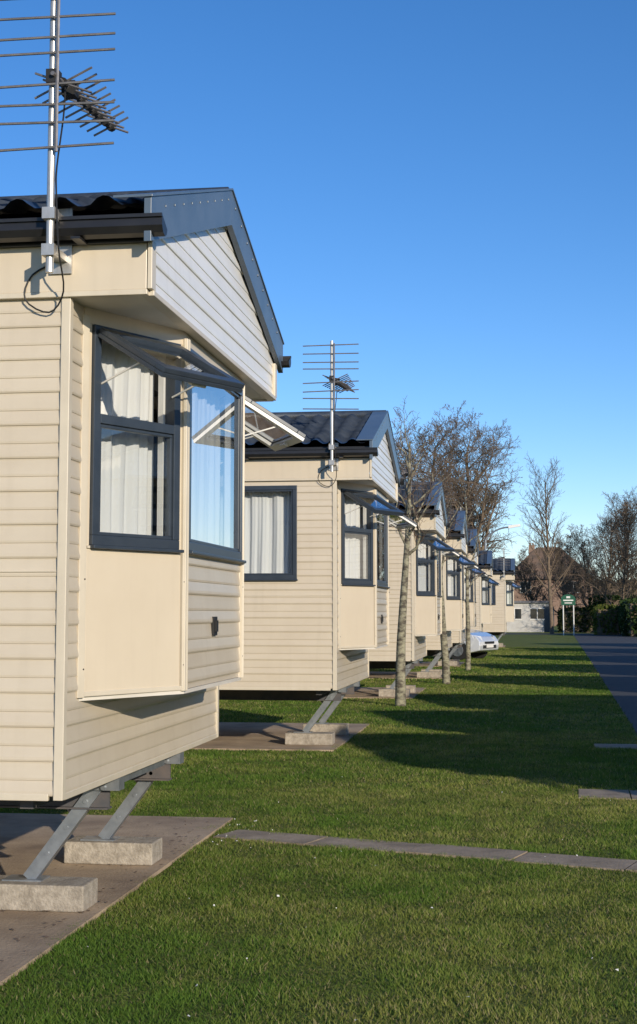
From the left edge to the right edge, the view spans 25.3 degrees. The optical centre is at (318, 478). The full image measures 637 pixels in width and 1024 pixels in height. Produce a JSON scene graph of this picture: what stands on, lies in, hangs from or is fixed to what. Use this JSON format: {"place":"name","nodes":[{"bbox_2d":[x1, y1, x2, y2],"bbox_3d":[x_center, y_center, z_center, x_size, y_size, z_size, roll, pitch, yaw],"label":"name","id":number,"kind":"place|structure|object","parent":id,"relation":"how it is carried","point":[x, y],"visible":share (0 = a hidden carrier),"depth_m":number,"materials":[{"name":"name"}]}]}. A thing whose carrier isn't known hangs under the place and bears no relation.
{"place":"outdoors","nodes":[
{"label":"outdoors","id":0,"kind":"place"},
{"bbox_2d":[0,626,636,1023],"bbox_3d":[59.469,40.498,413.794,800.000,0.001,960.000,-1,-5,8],"label":"lawn ground","id":1,"kind":"structure","parent":0,"point":[528,640],"depth_m":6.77,"materials":[{"name":"green plant"}]},
{"bbox_2d":[0,813,232,985],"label":"concrete base","id":2,"kind":"object","parent":1,"relation":"on","point":[25,838],"visible":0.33,"depth_m":8.04,"materials":[{"name":"grey concrete"}]},
{"bbox_2d":[1,817,219,960],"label":"fallen leaves","id":3,"kind":"object","parent":2,"relation":"on","point":[103,888],"visible":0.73,"depth_m":7.29,"materials":[{"name":"brown plant"}]},
{"bbox_2d":[0,187,305,911],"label":"static caravan","id":4,"kind":"object","parent":2,"relation":"on","point":[144,362],"visible":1,"depth_m":6.66,"materials":[{"name":"plastic"}]},
{"bbox_2d":[0,0,128,312],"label":"tv antenna","id":5,"kind":"object","parent":4,"relation":"attached to","point":[58,259],"visible":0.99,"depth_m":6.13,"materials":[{"name":"metal"}]},
{"bbox_2d":[89,324,305,563],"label":"window frames","id":6,"kind":"structure","parent":4,"relation":"in","point":[120,339],"depth_m":6.75,"materials":[{"name":"plastic"}]},
{"bbox_2d":[129,341,289,548],"bbox_3d":[-3.816,-0.052,8.153,7.178,0.935,3.120,-1,-5,8],"label":"window glass","id":7,"kind":"structure","parent":4,"relation":"in","point":[214,410],"depth_m":7.67,"materials":[{"name":"clear glass"}]},
{"bbox_2d":[191,722,368,751],"bbox_3d":[-4.233,3.103,17.296,9.380,0.070,3.570,-1,-5,8],"label":"concrete base","id":8,"kind":"object","parent":1,"relation":"on","point":[238,736],"visible":0.33,"depth_m":16.37,"materials":[{"name":"grey concrete"}]},
{"bbox_2d":[219,410,416,744],"bbox_3d":[-3.656,1.137,16.866,9.536,3.764,3.450,-1,-5,8],"label":"static caravan","id":9,"kind":"object","parent":8,"relation":"on","point":[316,591],"visible":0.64,"depth_m":14.95,"materials":[{"name":"plastic"}]},
{"bbox_2d":[244,485,416,587],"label":"window frames","id":10,"kind":"structure","parent":9,"relation":"in","point":[370,509],"depth_m":15.03,"materials":[{"name":"plastic"}]},
{"bbox_2d":[303,341,358,486],"bbox_3d":[0.170,-0.657,15.002,0.585,1.514,0.668,-1,-5,8],"label":"tv antenna","id":11,"kind":"object","parent":9,"relation":"attached to","point":[334,462],"visible":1,"depth_m":14.73,"materials":[{"name":"metal"}]},
{"bbox_2d":[356,495,407,581],"bbox_3d":[-2.542,0.758,16.741,7.178,0.935,3.120,-1,-5,8],"label":"window glass","id":12,"kind":"structure","parent":9,"relation":"in","point":[381,519],"depth_m":16.29,"materials":[{"name":"glass"}]},
{"bbox_2d":[344,687,425,698],"bbox_3d":[-2.819,3.953,26.297,9.380,0.070,3.370,-1,-5,8],"label":"concrete base","id":13,"kind":"object","parent":1,"relation":"on","point":[365,692],"visible":0.22,"depth_m":25.30,"materials":[{"name":"grey concrete"}]},
{"bbox_2d":[369,481,459,696],"bbox_3d":[-2.255,1.977,25.768,9.538,3.764,3.450,-1,-5,8],"label":"static caravan","id":14,"kind":"object","parent":13,"relation":"on","point":[424,609],"visible":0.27,"depth_m":24.05,"materials":[{"name":"plastic"}]},
{"bbox_2d":[394,448,425,533],"bbox_3d":[1.545,0.210,23.871,0.562,1.454,0.734,-1,-5,8],"label":"tv antenna","id":15,"kind":"object","parent":14,"relation":"attached to","point":[404,471],"visible":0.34,"depth_m":23.66,"materials":[{"name":"metal"}]},
{"bbox_2d":[389,535,459,596],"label":"window frames","id":16,"kind":"structure","parent":14,"relation":"in","point":[432,547],"depth_m":24.25,"materials":[{"name":"plastic"}]},
{"bbox_2d":[426,539,452,591],"bbox_3d":[-1.141,1.598,25.644,7.178,0.935,3.120,-1,-5,8],"label":"window glass","id":17,"kind":"structure","parent":14,"relation":"in","point":[433,541],"depth_m":25.16,"materials":[{"name":"glass"}]},
{"bbox_2d":[369,421,418,481],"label":"bare tree","id":18,"kind":"object","parent":1,"relation":"on","point":[401,451],"visible":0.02,"depth_m":84.16,"materials":[{"name":"brown plant"}]},
{"bbox_2d":[188,789,625,1020],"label":"daisies","id":19,"kind":"object","parent":1,"relation":"on","point":[336,907],"visible":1,"depth_m":7.11,"materials":[{"name":"white plant"}]},
{"bbox_2d":[366,672,450,678],"bbox_3d":[-1.667,4.630,33.474,9.380,0.070,3.370,-1,-5,8],"label":"concrete base","id":20,"kind":"object","parent":1,"relation":"on","point":[385,675],"visible":0.07,"depth_m":32.57,"materials":[{"name":"grey concrete"}]},
{"bbox_2d":[417,510,477,677],"bbox_3d":[-1.103,2.654,32.945,9.538,3.764,3.450,-1,-5,8],"label":"static caravan","id":21,"kind":"object","parent":20,"relation":"on","point":[453,580],"visible":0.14,"depth_m":31.50,"materials":[{"name":"plastic"}]},
{"bbox_2d":[441,494,455,540],"bbox_3d":[2.707,0.960,31.026,0.589,1.304,0.684,-1,-5,8],"label":"tv antenna","id":22,"kind":"object","parent":21,"relation":"attached to","point":[452,512],"visible":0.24,"depth_m":30.77,"materials":[{"name":"metal"}]},
{"bbox_2d":[446,554,477,599],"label":"window frames","id":23,"kind":"structure","parent":21,"relation":"in","point":[459,562],"depth_m":31.37,"materials":[{"name":"plastic"}]},
{"bbox_2d":[455,556,472,596],"bbox_3d":[0.011,2.276,32.821,7.178,0.935,3.120,-1,-5,8],"label":"window glass","id":24,"kind":"structure","parent":21,"relation":"in","point":[460,558],"depth_m":31.50,"materials":[{"name":"glass"}]},
{"bbox_2d":[389,396,460,706],"bbox_3d":[1.508,1.173,22.466,1.583,4.889,1.560,-1,-5,8],"label":"birch tree","id":25,"kind":"object","parent":1,"relation":"on","point":[400,686],"visible":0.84,"depth_m":22.28,"materials":[{"name":"brown plant"}]},
{"bbox_2d":[419,662,463,666],"bbox_3d":[-0.607,5.299,40.565,9.380,0.070,3.370,-1,-5,8],"label":"concrete base","id":26,"kind":"object","parent":1,"relation":"on","point":[425,664],"visible":0.14,"depth_m":39.51,"materials":[{"name":"grey concrete"}]},
{"bbox_2d":[438,529,487,665],"bbox_3d":[-0.044,3.323,40.036,9.538,3.764,3.450,-1,-5,8],"label":"static caravan","id":27,"kind":"object","parent":26,"relation":"on","point":[458,638],"visible":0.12,"depth_m":38.64,"materials":[{"name":"plastic"}]},
{"bbox_2d":[464,568,487,602],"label":"window frames","id":28,"kind":"structure","parent":27,"relation":"in","point":[471,571],"depth_m":38.64,"materials":[{"name":"plastic"}]},
{"bbox_2d":[472,569,483,595],"bbox_3d":[1.070,2.945,39.911,7.178,0.935,3.120,-1,-5,8],"label":"window glass","id":29,"kind":"structure","parent":27,"relation":"in","point":[475,570],"depth_m":39.63,"materials":[{"name":"clear glass"}]},
{"bbox_2d":[414,450,469,683],"bbox_3d":[2.420,1.817,29.303,1.467,4.893,1.804,-1,-5,8],"label":"birch tree","id":30,"kind":"object","parent":1,"relation":"on","point":[445,661],"visible":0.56,"depth_m":29.10,"materials":[{"name":"brown plant"}]},
{"bbox_2d":[395,401,501,539],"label":"bare tree","id":31,"kind":"object","parent":1,"relation":"on","point":[441,447],"visible":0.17,"depth_m":78.70,"materials":[{"name":"brown plant"}]},
{"bbox_2d":[417,408,523,557],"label":"bare tree","id":32,"kind":"object","parent":1,"relation":"on","point":[490,502],"visible":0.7,"depth_m":74.81,"materials":[{"name":"brown plant"}]},
{"bbox_2d":[446,458,497,670],"bbox_3d":[3.795,2.185,36.228,1.548,5.460,1.526,0,-5,-1],"label":"birch tree","id":33,"kind":"object","parent":1,"relation":"on","point":[468,654],"visible":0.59,"depth_m":35.97,"materials":[{"name":"brown plant"}]},
{"bbox_2d":[448,629,498,659],"bbox_3d":[3.649,4.982,44.988,3.863,1.428,1.900,-3,-6,30],"label":"parked car","id":34,"kind":"object","parent":1,"relation":"on","point":[483,644],"visible":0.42,"depth_m":43.74,"materials":[{"name":"silver metal"}]},
{"bbox_2d":[485,524,519,549],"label":"street lamp","id":35,"kind":"object","parent":1,"relation":"on","point":[513,526],"visible":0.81,"depth_m":69.48,"materials":[{"name":"metal"}]},
{"bbox_2d":[506,601,552,631],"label":"white outbuilding","id":36,"kind":"structure","parent":1,"relation":"on","point":[531,616],"depth_m":107.30,"materials":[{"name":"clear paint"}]},
{"bbox_2d":[515,609,543,618],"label":"windows","id":37,"kind":"structure","parent":36,"relation":"in","point":[517,611],"depth_m":107.29,"materials":[{"name":"black glass"}]},
{"bbox_2d":[544,606,549,631],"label":"door","id":38,"kind":"structure","parent":36,"relation":"in","point":[546,611],"depth_m":107.10,"materials":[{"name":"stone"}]},
{"bbox_2d":[514,545,555,607],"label":"bare tree","id":39,"kind":"object","parent":1,"relation":"on","point":[529,593],"visible":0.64,"depth_m":117.87,"materials":[{"name":"brown plant"}]},
{"bbox_2d":[512,451,582,633],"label":"silver birch tree","id":40,"kind":"object","parent":1,"relation":"on","point":[549,574],"visible":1,"depth_m":98.94,"materials":[{"name":"grey plant"}]},
{"bbox_2d":[533,536,582,614],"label":"bare tree","id":41,"kind":"object","parent":1,"relation":"on","point":[559,574],"visible":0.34,"depth_m":116.06,"materials":[{"name":"brown plant"}]},
{"bbox_2d":[561,594,575,634],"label":"park sign","id":42,"kind":"object","parent":1,"relation":"on","point":[567,599],"visible":0.96,"depth_m":92.23,"materials":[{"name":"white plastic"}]},
{"bbox_2d":[556,607,593,632],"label":"hedge","id":43,"kind":"object","parent":1,"relation":"on","point":[582,622],"visible":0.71,"depth_m":105.23,"materials":[{"name":"green plant"}]},
{"bbox_2d":[553,524,616,607],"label":"bare tree","id":44,"kind":"object","parent":1,"relation":"on","point":[582,550],"visible":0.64,"depth_m":111.33,"materials":[{"name":"brown plant"}]},
{"bbox_2d":[557,498,636,604],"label":"bare tree","id":45,"kind":"object","parent":1,"relation":"on","point":[625,519],"visible":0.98,"depth_m":101.81,"materials":[{"name":"brown plant"}]},
{"bbox_2d":[570,508,636,601],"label":"bare tree","id":46,"kind":"object","parent":1,"relation":"on","point":[604,532],"visible":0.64,"depth_m":106.66,"materials":[{"name":"brown plant"}]},
{"bbox_2d":[592,604,620,634],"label":"shrub","id":47,"kind":"object","parent":1,"relation":"on","point":[605,620],"visible":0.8,"depth_m":92.65,"materials":[{"name":"green plant"}]},
{"bbox_2d":[579,789,636,799],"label":"paving path","id":48,"kind":"structure","parent":1,"relation":"on","point":[604,793],"depth_m":11.35,"materials":[{"name":"grey concrete"}]},
{"bbox_2d":[583,594,635,621],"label":"hedge","id":49,"kind":"object","parent":1,"relation":"on","point":[615,600],"visible":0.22,"depth_m":105.18,"materials":[{"name":"green plant"}]},
{"bbox_2d":[589,486,636,594],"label":"bare tree","id":50,"kind":"object","parent":1,"relation":"on","point":[615,499],"visible":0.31,"depth_m":109.94,"materials":[{"name":"brown plant"}]},
{"bbox_2d":[593,578,636,598],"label":"distant trees","id":51,"kind":"object","parent":1,"relation":"on","point":[634,591],"visible":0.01,"depth_m":182.96,"materials":[{"name":"brown plant"}]},
{"bbox_2d":[594,744,636,749],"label":"paving path","id":52,"kind":"structure","parent":1,"relation":"on","point":[628,746],"depth_m":15.45,"materials":[{"name":"grey concrete"}]},
{"bbox_2d":[616,597,636,636],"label":"hedge","id":53,"kind":"object","parent":1,"relation":"on","point":[626,612],"visible":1,"depth_m":86.72,"materials":[{"name":"green plant"}]},
{"bbox_2d":[0,0,636,580],"label":"sky","id":54,"kind":"structure","parent":0,"point":[444,190],"materials":[{"name":"blue"}]},
{"bbox_2d":[213,829,636,872],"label":"paving path","id":55,"kind":"structure","parent":0,"point":[575,861],"depth_m":8.64,"materials":[{"name":"grey concrete"}]},
{"bbox_2d":[515,547,584,578],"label":"roof","id":56,"kind":"structure","parent":0,"point":[534,556],"depth_m":159.72,"materials":[{"name":"tile"}]},
{"bbox_2d":[529,543,534,552],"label":"chimney","id":57,"kind":"object","parent":56,"relation":"on","point":[531,549],"visible":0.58,"depth_m":161.86,"materials":[{"name":"brick"}]},
{"bbox_2d":[514,579,592,625],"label":"walls","id":58,"kind":"structure","parent":0,"point":[556,603],"depth_m":157.39,"materials":[{"name":"brick"}]},
{"bbox_2d":[505,633,619,634],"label":"side road","id":59,"kind":"structure","parent":0,"point":[557,633],"depth_m":99.81,"materials":[{"name":"grey asphalt"}]},
{"bbox_2d":[574,635,636,732],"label":"road","id":60,"kind":"structure","parent":0,"point":[613,658],"depth_m":40.68,"materials":[{"name":"grey asphalt"}]},
{"bbox_3d":[1.504,6.599,54.344,9.380,0.070,3.370,-1,-5,8],"label":"concrete base","id":61,"kind":"object","parent":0,"visible":0},
{"bbox_2d":[470,550,499,631],"bbox_3d":[2.067,4.623,53.815,9.538,3.764,3.450,-1,-5,8],"label":"static caravan","id":62,"kind":"object","parent":61,"relation":"on","point":[483,601],"visible":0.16,"depth_m":52.13,"materials":[{"name":"plastic"}]},
{"bbox_2d":[481,577,499,604],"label":"window frames","id":63,"kind":"structure","parent":62,"relation":"in","point":[489,583],"depth_m":52.22,"materials":[{"name":"plastic"}]},
{"bbox_3d":[3.428,7.332,62.115,9.380,0.070,3.370,-1,-5,8],"label":"concrete base","id":64,"kind":"object","parent":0,"visible":0},
{"bbox_2d":[484,558,520,646],"bbox_3d":[3.992,5.357,61.587,9.538,3.764,3.450,-1,-5,8],"label":"static caravan","id":65,"kind":"object","parent":64,"relation":"on","point":[502,597],"visible":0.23,"depth_m":59.57,"materials":[{"name":"plastic"}]},
{"bbox_2d":[498,548,509,580],"bbox_3d":[7.627,3.612,59.662,0.584,1.404,0.659,3,-6,-26],"label":"tv antenna","id":66,"kind":"object","parent":65,"relation":"attached to","point":[503,557],"visible":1,"depth_m":59.45,"materials":[{"name":"metal"}]},
{"bbox_2d":[492,582,520,605],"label":"window frames","id":67,"kind":"structure","parent":65,"relation":"in","point":[512,586],"depth_m":59.79,"materials":[{"name":"plastic"}]}
]}

